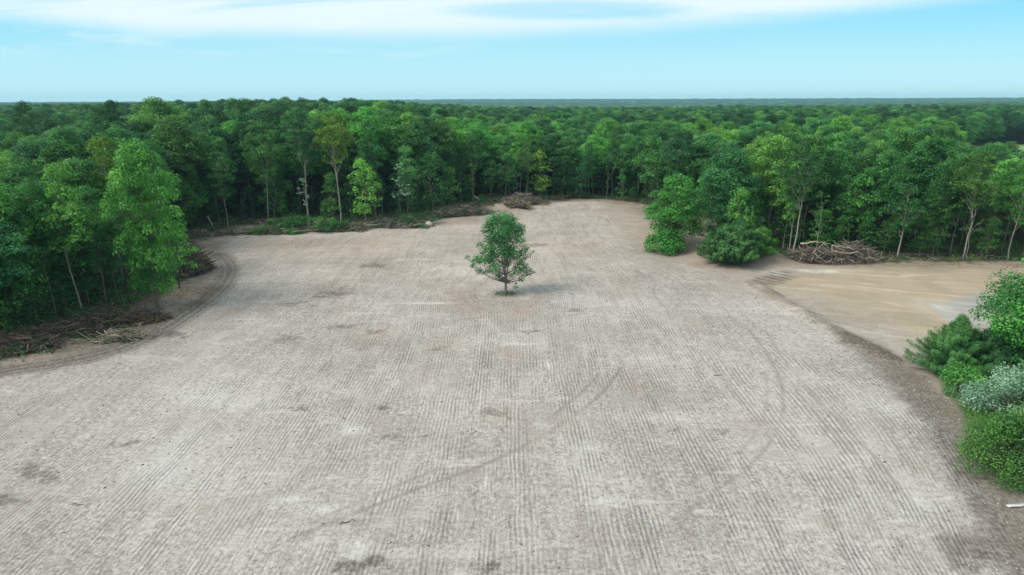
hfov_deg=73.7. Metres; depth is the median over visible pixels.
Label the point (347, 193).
young tree
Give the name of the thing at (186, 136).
broadleaf tree
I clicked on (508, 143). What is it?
broadleaf tree
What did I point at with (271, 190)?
young tree
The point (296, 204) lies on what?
young tree
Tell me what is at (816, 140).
broadleaf tree
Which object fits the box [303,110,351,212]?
broadleaf tree
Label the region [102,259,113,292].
young tree
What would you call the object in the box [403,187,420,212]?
broadleaf tree
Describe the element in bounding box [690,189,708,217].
young tree
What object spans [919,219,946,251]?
young tree
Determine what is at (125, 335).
brush pile
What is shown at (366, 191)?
young tree
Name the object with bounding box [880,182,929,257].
broadleaf tree
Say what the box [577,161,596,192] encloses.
young tree
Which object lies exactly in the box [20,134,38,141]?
broadleaf tree
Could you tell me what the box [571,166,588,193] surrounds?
tree
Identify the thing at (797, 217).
young tree
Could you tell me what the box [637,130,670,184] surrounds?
broadleaf tree
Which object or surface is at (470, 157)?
broadleaf tree
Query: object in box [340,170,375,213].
young tree
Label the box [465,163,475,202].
sapling
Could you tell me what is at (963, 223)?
young tree
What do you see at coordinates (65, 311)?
undergrowth
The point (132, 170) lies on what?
broadleaf tree
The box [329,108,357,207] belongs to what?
broadleaf tree
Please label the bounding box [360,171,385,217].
young tree
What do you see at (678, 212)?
maple tree
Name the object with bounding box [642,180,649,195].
young tree
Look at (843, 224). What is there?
broadleaf tree
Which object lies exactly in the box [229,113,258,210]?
broadleaf tree
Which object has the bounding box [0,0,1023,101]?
sky
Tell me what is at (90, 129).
broadleaf tree
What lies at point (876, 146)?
broadleaf tree
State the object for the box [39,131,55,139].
broadleaf tree
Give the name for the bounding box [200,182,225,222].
young tree
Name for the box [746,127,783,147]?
broadleaf tree
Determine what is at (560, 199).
weeds
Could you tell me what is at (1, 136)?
broadleaf tree
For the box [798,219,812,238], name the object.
young tree
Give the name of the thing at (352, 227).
brush pile
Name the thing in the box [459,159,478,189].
young tree
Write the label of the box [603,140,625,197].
broadleaf tree
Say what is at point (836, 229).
young tree
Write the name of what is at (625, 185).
young tree
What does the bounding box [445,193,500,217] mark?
fallen tree
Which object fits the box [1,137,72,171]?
broadleaf tree
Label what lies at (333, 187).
tree
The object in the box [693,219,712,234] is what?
shrub
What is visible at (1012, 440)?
shrub
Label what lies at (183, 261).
tree
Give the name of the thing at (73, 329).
brush pile
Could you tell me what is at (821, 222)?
young tree
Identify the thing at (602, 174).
young tree
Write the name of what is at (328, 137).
broadleaf tree
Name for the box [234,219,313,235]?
brush pile
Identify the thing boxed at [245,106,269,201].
broadleaf tree
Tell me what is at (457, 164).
young tree
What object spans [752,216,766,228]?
tree
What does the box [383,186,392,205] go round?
young tree
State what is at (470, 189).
young tree
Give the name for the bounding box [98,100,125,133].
broadleaf tree
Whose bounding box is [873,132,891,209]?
broadleaf tree
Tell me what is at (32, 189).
broadleaf tree
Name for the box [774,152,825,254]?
broadleaf tree
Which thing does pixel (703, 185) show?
young tree
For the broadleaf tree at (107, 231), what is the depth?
88.93 m
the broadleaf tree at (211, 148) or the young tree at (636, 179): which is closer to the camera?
the broadleaf tree at (211, 148)
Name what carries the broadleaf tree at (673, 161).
on the ground at (706, 481)
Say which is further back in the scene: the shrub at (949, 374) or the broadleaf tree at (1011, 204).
the broadleaf tree at (1011, 204)
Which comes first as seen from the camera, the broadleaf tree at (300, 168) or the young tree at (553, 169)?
the broadleaf tree at (300, 168)
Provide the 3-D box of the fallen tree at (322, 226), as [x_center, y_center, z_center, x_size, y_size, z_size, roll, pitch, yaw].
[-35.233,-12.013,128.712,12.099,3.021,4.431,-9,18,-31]
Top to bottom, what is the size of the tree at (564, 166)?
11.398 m
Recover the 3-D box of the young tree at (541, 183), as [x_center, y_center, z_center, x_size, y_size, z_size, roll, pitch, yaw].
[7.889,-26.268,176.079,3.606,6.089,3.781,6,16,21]
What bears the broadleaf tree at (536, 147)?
on the ground at (706, 481)
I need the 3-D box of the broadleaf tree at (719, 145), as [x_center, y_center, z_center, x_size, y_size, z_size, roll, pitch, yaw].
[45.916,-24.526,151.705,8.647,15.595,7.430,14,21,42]
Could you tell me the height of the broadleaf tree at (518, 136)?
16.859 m
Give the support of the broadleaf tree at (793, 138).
on the ground at (706, 481)
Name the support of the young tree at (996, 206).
on the ground at (706, 481)
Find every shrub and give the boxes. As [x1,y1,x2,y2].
[643,227,686,256]
[693,215,719,227]
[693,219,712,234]
[695,218,769,262]
[753,226,779,257]
[901,309,999,379]
[927,356,945,365]
[937,358,994,397]
[952,360,1023,417]
[952,402,1023,495]
[964,320,1023,380]
[973,378,1006,402]
[990,407,1023,466]
[1005,356,1023,402]
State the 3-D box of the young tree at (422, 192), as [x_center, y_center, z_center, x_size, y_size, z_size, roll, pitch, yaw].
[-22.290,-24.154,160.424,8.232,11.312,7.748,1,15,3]
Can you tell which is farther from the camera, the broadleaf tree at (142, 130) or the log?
the broadleaf tree at (142, 130)
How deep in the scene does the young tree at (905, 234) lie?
115.76 m
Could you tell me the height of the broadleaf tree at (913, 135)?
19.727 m
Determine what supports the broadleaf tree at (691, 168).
on the ground at (706, 481)
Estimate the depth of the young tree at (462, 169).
162.43 m
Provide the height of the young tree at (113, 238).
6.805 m
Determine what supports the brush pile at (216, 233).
on the ground at (706, 481)
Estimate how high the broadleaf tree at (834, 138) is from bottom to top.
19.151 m
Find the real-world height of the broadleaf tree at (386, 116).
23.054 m
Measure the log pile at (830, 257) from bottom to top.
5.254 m
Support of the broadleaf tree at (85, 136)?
on the ground at (706, 481)
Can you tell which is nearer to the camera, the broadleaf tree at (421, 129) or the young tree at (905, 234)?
the young tree at (905, 234)
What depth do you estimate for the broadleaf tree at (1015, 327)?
56.60 m
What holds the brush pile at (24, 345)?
on the ground at (706, 481)
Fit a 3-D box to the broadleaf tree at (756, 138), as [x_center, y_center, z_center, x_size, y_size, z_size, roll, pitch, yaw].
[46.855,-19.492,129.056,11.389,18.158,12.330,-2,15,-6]
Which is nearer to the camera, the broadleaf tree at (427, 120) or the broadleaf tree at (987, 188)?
the broadleaf tree at (987, 188)
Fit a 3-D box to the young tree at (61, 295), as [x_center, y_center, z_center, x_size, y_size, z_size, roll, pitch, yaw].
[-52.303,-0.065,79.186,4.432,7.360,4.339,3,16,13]
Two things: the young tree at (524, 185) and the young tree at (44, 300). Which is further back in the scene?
the young tree at (524, 185)
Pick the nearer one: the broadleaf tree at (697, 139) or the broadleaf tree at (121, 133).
the broadleaf tree at (121, 133)
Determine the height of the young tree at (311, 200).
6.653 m
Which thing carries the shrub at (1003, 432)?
on the ground at (706, 481)
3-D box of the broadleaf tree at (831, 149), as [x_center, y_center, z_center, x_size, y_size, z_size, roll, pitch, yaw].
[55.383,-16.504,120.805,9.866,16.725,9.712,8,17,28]
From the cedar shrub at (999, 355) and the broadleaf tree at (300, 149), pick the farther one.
the broadleaf tree at (300, 149)
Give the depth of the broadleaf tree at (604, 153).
172.34 m
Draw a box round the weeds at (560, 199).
[0,195,1004,360]
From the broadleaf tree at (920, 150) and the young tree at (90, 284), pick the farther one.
the broadleaf tree at (920, 150)
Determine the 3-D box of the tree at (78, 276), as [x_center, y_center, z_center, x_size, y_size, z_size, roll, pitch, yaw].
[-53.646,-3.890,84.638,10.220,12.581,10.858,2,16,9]
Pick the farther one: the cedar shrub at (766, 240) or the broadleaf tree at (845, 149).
the broadleaf tree at (845, 149)
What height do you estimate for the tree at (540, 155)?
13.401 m
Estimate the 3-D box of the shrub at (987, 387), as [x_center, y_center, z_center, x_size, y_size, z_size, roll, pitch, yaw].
[39.017,8.274,56.439,2.626,2.676,3.971,0,15,0]
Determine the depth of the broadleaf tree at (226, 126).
146.25 m
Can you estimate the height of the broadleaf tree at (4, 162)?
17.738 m
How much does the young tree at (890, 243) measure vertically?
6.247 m
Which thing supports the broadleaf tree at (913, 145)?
on the ground at (706, 481)
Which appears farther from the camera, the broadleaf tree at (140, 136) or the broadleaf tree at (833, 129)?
the broadleaf tree at (833, 129)
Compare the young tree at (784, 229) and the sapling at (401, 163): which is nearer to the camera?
the young tree at (784, 229)
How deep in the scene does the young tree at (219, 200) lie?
140.46 m
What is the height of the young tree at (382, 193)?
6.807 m
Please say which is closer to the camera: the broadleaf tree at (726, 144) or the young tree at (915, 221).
the young tree at (915, 221)
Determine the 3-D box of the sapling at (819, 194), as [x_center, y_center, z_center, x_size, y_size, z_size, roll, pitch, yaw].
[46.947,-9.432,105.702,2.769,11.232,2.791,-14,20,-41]
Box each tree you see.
[0,134,5,153]
[0,138,25,154]
[0,149,31,176]
[0,156,39,186]
[0,156,60,270]
[0,164,61,298]
[0,180,91,312]
[0,183,53,333]
[0,274,39,329]
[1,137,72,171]
[1,182,26,326]
[5,131,30,142]
[6,100,40,138]
[6,177,75,319]
[14,254,53,323]
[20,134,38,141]
[27,209,114,298]
[31,123,97,252]
[35,138,93,175]
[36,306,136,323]
[37,119,69,138]
[38,156,119,290]
[38,162,105,315]
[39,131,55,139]
[39,256,86,312]
[47,159,114,284]
[47,262,75,296]
[54,232,104,303]
[64,126,93,158]
[64,159,124,269]
[66,184,116,309]
[72,134,129,284]
[82,122,102,135]
[88,125,142,220]
[89,137,145,259]
[96,234,127,277]
[97,137,187,307]
[97,249,124,292]
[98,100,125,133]
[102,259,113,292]
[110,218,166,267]
[112,129,169,173]
[114,141,156,269]
[117,122,138,137]
[125,131,174,196]
[126,95,189,205]
[135,119,153,212]
[141,138,181,208]
[144,114,215,227]
[145,131,182,187]
[146,117,194,206]
[153,119,208,216]
[156,205,198,288]
[161,180,202,231]
[169,176,211,227]
[174,112,198,199]
[190,118,241,213]
[192,126,246,214]
[192,129,231,217]
[196,114,220,202]
[196,197,205,217]
[198,134,228,222]
[200,105,227,202]
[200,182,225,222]
[201,180,232,218]
[206,137,237,227]
[219,120,253,210]
[223,111,272,213]
[226,189,240,214]
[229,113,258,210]
[231,214,319,235]
[240,118,283,220]
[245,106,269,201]
[247,103,275,124]
[254,170,275,213]
[255,168,294,217]
[256,107,294,209]
[257,130,292,215]
[260,117,295,207]
[261,176,284,199]
[267,213,362,226]
[268,184,290,204]
[270,110,318,214]
[273,196,286,217]
[276,199,289,216]
[281,108,323,217]
[285,127,324,214]
[290,196,303,215]
[292,217,352,232]
[293,173,317,202]
[300,111,336,205]
[300,186,319,213]
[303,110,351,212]
[308,109,324,199]
[310,131,353,211]
[311,111,355,221]
[316,184,341,214]
[318,129,371,212]
[318,200,333,219]
[319,172,343,215]
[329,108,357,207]
[329,170,340,213]
[336,166,358,203]
[339,181,359,216]
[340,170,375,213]
[343,106,394,206]
[343,110,356,185]
[346,157,381,223]
[353,118,386,194]
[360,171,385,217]
[360,175,374,203]
[361,210,443,226]
[364,119,391,203]
[369,109,419,206]
[376,181,388,207]
[383,142,411,203]
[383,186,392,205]
[385,111,436,201]
[385,173,406,212]
[390,181,401,206]
[393,145,419,214]
[394,121,444,207]
[397,199,404,213]
[402,171,420,199]
[403,167,433,204]
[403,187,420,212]
[407,114,449,200]
[411,151,448,211]
[423,118,461,203]
[423,138,446,200]
[428,182,438,197]
[430,172,440,193]
[436,160,468,200]
[437,167,461,199]
[439,171,452,191]
[440,117,474,197]
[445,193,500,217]
[450,166,471,203]
[453,127,491,192]
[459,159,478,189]
[460,134,486,201]
[463,209,535,293]
[465,177,475,195]
[477,160,487,192]
[480,159,504,196]
[493,155,521,197]
[501,138,517,177]
[505,168,519,190]
[508,132,532,188]
[515,136,536,192]
[519,171,528,190]
[522,168,537,187]
[523,134,549,194]
[524,136,557,194]
[529,150,551,192]
[536,174,548,191]
[547,157,559,192]
[550,155,574,195]
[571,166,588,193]
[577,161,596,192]
[579,142,597,196]
[583,154,605,195]
[596,166,610,193]
[597,138,615,196]
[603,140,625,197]
[605,153,623,191]
[613,144,630,198]
[616,162,640,193]
[616,174,627,199]
[620,169,639,196]
[628,186,637,200]
[629,145,649,200]
[631,135,672,205]
[633,175,645,187]
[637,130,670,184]
[642,172,706,244]
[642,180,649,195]
[648,175,666,205]
[648,176,663,198]
[659,125,696,204]
[663,130,700,198]
[671,139,721,186]
[681,152,698,183]
[685,138,710,187]
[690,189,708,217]
[691,177,709,205]
[698,131,727,153]
[698,145,764,233]
[702,148,723,222]
[706,141,722,166]
[709,129,744,190]
[711,140,739,189]
[725,187,754,223]
[736,132,757,148]
[736,139,771,220]
[739,134,812,229]
[741,200,765,226]
[743,135,771,226]
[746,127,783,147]
[748,197,763,230]
[749,145,796,236]
[752,190,788,239]
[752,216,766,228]
[756,197,798,233]
[760,131,784,223]
[767,143,809,227]
[767,189,806,248]
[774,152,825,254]
[775,160,811,250]
[783,132,804,152]
[784,205,803,227]
[787,135,837,242]
[791,214,803,249]
[797,198,829,235]
[797,222,810,246]
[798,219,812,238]
[805,209,835,245]
[806,146,857,237]
[814,130,854,228]
[814,147,858,238]
[821,124,848,209]
[822,133,860,223]
[826,215,854,244]
[827,176,875,241]
[827,221,835,242]
[832,172,888,241]
[835,215,847,247]
[842,138,869,225]
[844,152,885,243]
[846,132,859,140]
[849,138,903,231]
[853,154,910,242]
[853,206,880,243]
[853,215,880,247]
[855,136,874,157]
[857,143,903,231]
[862,149,911,250]
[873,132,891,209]
[873,193,902,239]
[873,219,898,252]
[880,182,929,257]
[880,218,902,251]
[885,134,912,216]
[886,127,926,229]
[887,215,915,237]
[891,136,923,210]
[897,194,928,240]
[900,135,970,245]
[900,153,928,240]
[901,138,957,242]
[907,210,939,255]
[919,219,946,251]
[920,199,958,256]
[921,161,956,255]
[926,125,965,152]
[933,158,962,253]
[941,172,976,241]
[942,153,981,256]
[945,149,1006,259]
[957,228,973,251]
[958,210,969,244]
[965,201,1004,254]
[966,161,1001,238]
[967,216,983,236]
[968,258,1023,367]
[975,216,1002,259]
[980,157,1023,244]
[984,151,1003,171]
[987,161,1015,215]
[993,160,1023,252]
[994,220,1012,245]
[1001,158,1023,259]
[1006,207,1021,256]
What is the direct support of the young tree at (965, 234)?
on the ground at (706, 481)
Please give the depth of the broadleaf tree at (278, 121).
149.22 m
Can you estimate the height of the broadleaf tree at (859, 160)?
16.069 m
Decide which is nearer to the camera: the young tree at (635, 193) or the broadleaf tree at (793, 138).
the broadleaf tree at (793, 138)
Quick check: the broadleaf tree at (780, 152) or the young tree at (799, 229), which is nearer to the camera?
the young tree at (799, 229)
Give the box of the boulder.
[425,221,432,226]
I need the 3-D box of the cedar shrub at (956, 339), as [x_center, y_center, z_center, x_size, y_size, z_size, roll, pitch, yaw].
[39.649,5.126,60.841,8.220,6.087,7.785,0,15,0]
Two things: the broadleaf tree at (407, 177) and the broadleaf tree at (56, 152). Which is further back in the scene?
the broadleaf tree at (407, 177)
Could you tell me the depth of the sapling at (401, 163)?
135.85 m
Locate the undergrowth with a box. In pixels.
[0,187,1023,333]
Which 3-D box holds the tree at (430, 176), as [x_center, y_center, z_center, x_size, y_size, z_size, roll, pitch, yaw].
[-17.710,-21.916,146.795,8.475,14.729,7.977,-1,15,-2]
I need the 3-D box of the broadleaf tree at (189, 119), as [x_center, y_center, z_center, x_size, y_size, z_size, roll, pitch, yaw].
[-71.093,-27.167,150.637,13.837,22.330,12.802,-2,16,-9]
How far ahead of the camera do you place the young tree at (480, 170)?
179.37 m
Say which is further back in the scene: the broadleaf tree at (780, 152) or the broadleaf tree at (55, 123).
the broadleaf tree at (55, 123)
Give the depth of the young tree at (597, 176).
175.52 m
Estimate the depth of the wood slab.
41.81 m
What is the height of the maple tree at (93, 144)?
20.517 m
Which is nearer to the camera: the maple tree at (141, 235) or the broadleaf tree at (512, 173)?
the maple tree at (141, 235)
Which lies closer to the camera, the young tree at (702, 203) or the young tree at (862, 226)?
the young tree at (862, 226)
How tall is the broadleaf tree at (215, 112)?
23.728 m
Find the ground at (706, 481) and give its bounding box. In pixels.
[0,129,1023,574]
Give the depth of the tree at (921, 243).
106.29 m
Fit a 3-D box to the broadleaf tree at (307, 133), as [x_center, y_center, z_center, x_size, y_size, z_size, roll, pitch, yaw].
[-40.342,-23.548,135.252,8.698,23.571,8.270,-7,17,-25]
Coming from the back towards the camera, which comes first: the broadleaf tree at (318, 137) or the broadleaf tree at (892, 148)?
the broadleaf tree at (318, 137)
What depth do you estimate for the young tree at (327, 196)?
146.92 m
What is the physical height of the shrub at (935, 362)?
1.912 m
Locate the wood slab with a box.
[1006,503,1023,506]
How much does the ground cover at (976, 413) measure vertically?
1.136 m
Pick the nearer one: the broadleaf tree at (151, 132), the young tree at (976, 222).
the young tree at (976, 222)
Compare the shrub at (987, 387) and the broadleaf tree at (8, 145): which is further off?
the broadleaf tree at (8, 145)
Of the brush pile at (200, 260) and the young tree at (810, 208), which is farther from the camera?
the young tree at (810, 208)
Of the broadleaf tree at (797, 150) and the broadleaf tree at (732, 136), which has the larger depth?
the broadleaf tree at (732, 136)
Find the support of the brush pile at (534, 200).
on the ground at (706, 481)
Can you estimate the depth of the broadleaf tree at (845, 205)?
110.06 m
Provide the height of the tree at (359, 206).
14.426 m
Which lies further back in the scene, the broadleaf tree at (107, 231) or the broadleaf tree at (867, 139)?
the broadleaf tree at (867, 139)
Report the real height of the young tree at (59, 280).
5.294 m
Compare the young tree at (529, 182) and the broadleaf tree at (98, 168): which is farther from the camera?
the young tree at (529, 182)
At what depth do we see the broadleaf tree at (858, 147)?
129.67 m
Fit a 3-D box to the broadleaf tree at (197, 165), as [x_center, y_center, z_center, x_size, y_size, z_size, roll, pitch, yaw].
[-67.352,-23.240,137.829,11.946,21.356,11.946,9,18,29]
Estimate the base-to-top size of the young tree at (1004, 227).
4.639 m
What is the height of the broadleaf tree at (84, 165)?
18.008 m
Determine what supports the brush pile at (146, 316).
on the ground at (706, 481)
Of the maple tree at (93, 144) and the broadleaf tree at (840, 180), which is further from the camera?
the broadleaf tree at (840, 180)
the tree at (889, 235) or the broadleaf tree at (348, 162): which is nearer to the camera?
the tree at (889, 235)
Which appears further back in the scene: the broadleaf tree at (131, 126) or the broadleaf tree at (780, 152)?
the broadleaf tree at (131, 126)
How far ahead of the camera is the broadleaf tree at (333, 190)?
143.58 m
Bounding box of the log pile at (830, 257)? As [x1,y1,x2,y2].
[782,239,893,264]
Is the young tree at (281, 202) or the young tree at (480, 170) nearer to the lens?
the young tree at (281, 202)
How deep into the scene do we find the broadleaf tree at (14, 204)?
72.79 m
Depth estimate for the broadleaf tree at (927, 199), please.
104.81 m
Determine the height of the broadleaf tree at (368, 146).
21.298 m
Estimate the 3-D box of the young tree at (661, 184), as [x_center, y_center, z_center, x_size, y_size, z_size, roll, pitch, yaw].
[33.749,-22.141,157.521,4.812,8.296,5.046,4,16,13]
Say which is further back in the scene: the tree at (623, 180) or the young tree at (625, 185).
the young tree at (625, 185)
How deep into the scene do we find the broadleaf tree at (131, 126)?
139.89 m
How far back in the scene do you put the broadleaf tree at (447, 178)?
158.66 m
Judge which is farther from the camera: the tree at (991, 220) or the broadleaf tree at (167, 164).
the broadleaf tree at (167, 164)
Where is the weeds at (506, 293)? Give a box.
[495,291,515,295]
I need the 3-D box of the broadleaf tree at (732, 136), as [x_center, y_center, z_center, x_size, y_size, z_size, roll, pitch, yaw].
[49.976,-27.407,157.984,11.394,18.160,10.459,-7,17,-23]
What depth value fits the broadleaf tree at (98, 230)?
78.79 m
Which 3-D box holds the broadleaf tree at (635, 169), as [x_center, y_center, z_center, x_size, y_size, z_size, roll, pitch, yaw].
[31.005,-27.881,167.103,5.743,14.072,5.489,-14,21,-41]
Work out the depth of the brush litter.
106.92 m
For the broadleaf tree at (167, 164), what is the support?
on the ground at (706, 481)
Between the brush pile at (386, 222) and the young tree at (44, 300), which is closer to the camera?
the young tree at (44, 300)
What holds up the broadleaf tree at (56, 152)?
on the ground at (706, 481)
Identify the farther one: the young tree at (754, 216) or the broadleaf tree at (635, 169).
the broadleaf tree at (635, 169)
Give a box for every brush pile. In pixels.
[0,318,119,339]
[0,325,86,357]
[46,300,135,329]
[79,323,158,344]
[121,300,175,326]
[149,245,221,280]
[174,227,238,237]
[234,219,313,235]
[301,219,373,232]
[364,215,435,228]
[428,202,497,218]
[480,192,550,205]
[496,197,534,208]
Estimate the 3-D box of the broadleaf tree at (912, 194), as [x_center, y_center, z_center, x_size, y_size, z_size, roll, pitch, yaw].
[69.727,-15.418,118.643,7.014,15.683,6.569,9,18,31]
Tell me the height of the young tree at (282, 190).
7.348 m
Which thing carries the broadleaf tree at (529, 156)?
on the ground at (706, 481)
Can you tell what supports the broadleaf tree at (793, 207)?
on the ground at (706, 481)
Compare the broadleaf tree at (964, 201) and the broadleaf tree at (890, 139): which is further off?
the broadleaf tree at (890, 139)
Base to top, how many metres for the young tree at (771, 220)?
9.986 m
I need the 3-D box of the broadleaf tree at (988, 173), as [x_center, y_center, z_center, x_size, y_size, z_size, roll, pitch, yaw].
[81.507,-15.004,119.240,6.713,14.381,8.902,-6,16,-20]
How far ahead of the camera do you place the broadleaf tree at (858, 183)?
108.89 m
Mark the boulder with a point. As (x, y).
(429, 223)
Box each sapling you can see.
[296,178,309,211]
[369,184,380,219]
[390,162,409,220]
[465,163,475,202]
[808,191,829,247]
[959,199,983,259]
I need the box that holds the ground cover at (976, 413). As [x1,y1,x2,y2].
[941,361,1023,490]
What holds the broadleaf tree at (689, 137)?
on the ground at (706, 481)
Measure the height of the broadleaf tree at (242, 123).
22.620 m
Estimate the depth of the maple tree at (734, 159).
111.28 m
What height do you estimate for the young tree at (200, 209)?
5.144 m
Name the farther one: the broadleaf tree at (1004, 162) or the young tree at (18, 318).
the broadleaf tree at (1004, 162)
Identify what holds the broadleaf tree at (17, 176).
on the ground at (706, 481)
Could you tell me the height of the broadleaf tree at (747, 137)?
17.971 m
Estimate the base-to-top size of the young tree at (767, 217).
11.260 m
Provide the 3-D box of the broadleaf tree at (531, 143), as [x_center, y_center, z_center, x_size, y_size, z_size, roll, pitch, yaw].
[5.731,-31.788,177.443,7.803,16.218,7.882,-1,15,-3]
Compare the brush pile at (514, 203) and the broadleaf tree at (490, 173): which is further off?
the broadleaf tree at (490, 173)
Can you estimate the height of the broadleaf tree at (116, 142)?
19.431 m
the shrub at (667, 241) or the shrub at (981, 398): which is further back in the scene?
the shrub at (667, 241)
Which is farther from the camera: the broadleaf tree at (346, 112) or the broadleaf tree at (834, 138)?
the broadleaf tree at (346, 112)
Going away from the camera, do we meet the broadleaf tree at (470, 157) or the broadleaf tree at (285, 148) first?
the broadleaf tree at (285, 148)
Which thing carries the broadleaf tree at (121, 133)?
on the ground at (706, 481)
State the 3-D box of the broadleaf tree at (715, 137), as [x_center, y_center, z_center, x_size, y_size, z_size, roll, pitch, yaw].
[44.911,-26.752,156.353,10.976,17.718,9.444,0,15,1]
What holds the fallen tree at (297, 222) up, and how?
on the ground at (706, 481)
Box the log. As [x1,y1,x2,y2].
[224,235,271,237]
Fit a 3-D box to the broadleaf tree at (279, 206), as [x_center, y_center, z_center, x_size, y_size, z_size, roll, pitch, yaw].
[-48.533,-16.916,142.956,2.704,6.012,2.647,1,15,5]
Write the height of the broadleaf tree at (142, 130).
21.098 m
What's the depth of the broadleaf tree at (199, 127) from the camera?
142.31 m
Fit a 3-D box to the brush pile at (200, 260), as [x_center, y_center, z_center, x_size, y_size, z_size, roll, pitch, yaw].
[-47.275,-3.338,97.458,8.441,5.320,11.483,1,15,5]
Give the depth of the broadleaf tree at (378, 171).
160.17 m
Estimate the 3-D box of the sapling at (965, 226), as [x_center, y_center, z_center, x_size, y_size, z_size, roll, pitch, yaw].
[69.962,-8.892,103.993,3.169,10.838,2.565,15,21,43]
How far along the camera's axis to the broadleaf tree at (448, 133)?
159.35 m
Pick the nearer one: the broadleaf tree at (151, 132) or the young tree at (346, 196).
the broadleaf tree at (151, 132)
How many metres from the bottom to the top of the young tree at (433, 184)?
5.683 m
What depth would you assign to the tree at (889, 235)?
107.77 m
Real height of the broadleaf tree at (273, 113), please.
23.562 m
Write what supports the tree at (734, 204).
on the ground at (706, 481)
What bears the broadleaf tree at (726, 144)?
on the ground at (706, 481)
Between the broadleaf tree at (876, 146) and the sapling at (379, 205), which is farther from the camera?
the sapling at (379, 205)
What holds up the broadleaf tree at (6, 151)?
on the ground at (706, 481)
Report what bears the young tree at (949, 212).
on the ground at (706, 481)
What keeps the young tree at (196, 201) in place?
on the ground at (706, 481)
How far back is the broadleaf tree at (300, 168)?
139.91 m
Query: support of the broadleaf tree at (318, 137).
on the ground at (706, 481)
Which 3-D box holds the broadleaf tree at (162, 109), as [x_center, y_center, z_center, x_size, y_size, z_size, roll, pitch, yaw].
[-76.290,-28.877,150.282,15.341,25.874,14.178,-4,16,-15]
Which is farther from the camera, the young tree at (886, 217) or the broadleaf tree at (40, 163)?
the young tree at (886, 217)
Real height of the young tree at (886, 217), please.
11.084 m
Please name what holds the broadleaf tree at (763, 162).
on the ground at (706, 481)
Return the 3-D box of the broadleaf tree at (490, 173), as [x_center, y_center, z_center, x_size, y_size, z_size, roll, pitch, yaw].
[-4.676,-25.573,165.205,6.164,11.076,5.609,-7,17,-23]
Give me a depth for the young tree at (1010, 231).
107.02 m
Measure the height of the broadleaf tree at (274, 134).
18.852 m
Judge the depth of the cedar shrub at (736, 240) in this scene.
99.62 m
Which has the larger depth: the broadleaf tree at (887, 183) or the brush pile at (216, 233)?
the brush pile at (216, 233)
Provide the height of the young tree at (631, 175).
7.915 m
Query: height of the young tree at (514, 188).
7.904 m
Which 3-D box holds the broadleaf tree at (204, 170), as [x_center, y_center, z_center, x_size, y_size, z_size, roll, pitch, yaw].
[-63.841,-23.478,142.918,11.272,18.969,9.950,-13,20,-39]
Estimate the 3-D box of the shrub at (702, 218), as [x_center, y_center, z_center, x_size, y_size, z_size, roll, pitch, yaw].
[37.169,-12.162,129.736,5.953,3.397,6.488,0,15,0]
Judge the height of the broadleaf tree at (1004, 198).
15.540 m
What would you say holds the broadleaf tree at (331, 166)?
on the ground at (706, 481)
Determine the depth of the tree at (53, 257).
77.13 m
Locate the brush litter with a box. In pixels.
[1,192,1005,353]
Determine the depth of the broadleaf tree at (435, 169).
161.08 m
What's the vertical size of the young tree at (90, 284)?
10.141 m
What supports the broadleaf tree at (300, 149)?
on the ground at (706, 481)
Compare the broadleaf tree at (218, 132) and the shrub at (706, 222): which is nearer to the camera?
the shrub at (706, 222)
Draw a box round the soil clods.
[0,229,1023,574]
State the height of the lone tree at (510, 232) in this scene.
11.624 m
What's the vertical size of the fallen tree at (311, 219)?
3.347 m
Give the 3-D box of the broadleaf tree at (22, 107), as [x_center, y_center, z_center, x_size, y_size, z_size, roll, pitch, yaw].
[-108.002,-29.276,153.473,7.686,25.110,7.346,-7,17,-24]
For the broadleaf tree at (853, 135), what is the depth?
147.14 m
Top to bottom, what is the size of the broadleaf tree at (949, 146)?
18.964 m
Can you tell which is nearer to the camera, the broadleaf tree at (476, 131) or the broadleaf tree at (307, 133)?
the broadleaf tree at (307, 133)
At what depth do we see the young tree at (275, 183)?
140.70 m
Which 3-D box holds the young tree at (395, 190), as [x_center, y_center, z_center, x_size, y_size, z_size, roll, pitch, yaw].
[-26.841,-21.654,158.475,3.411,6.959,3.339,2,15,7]

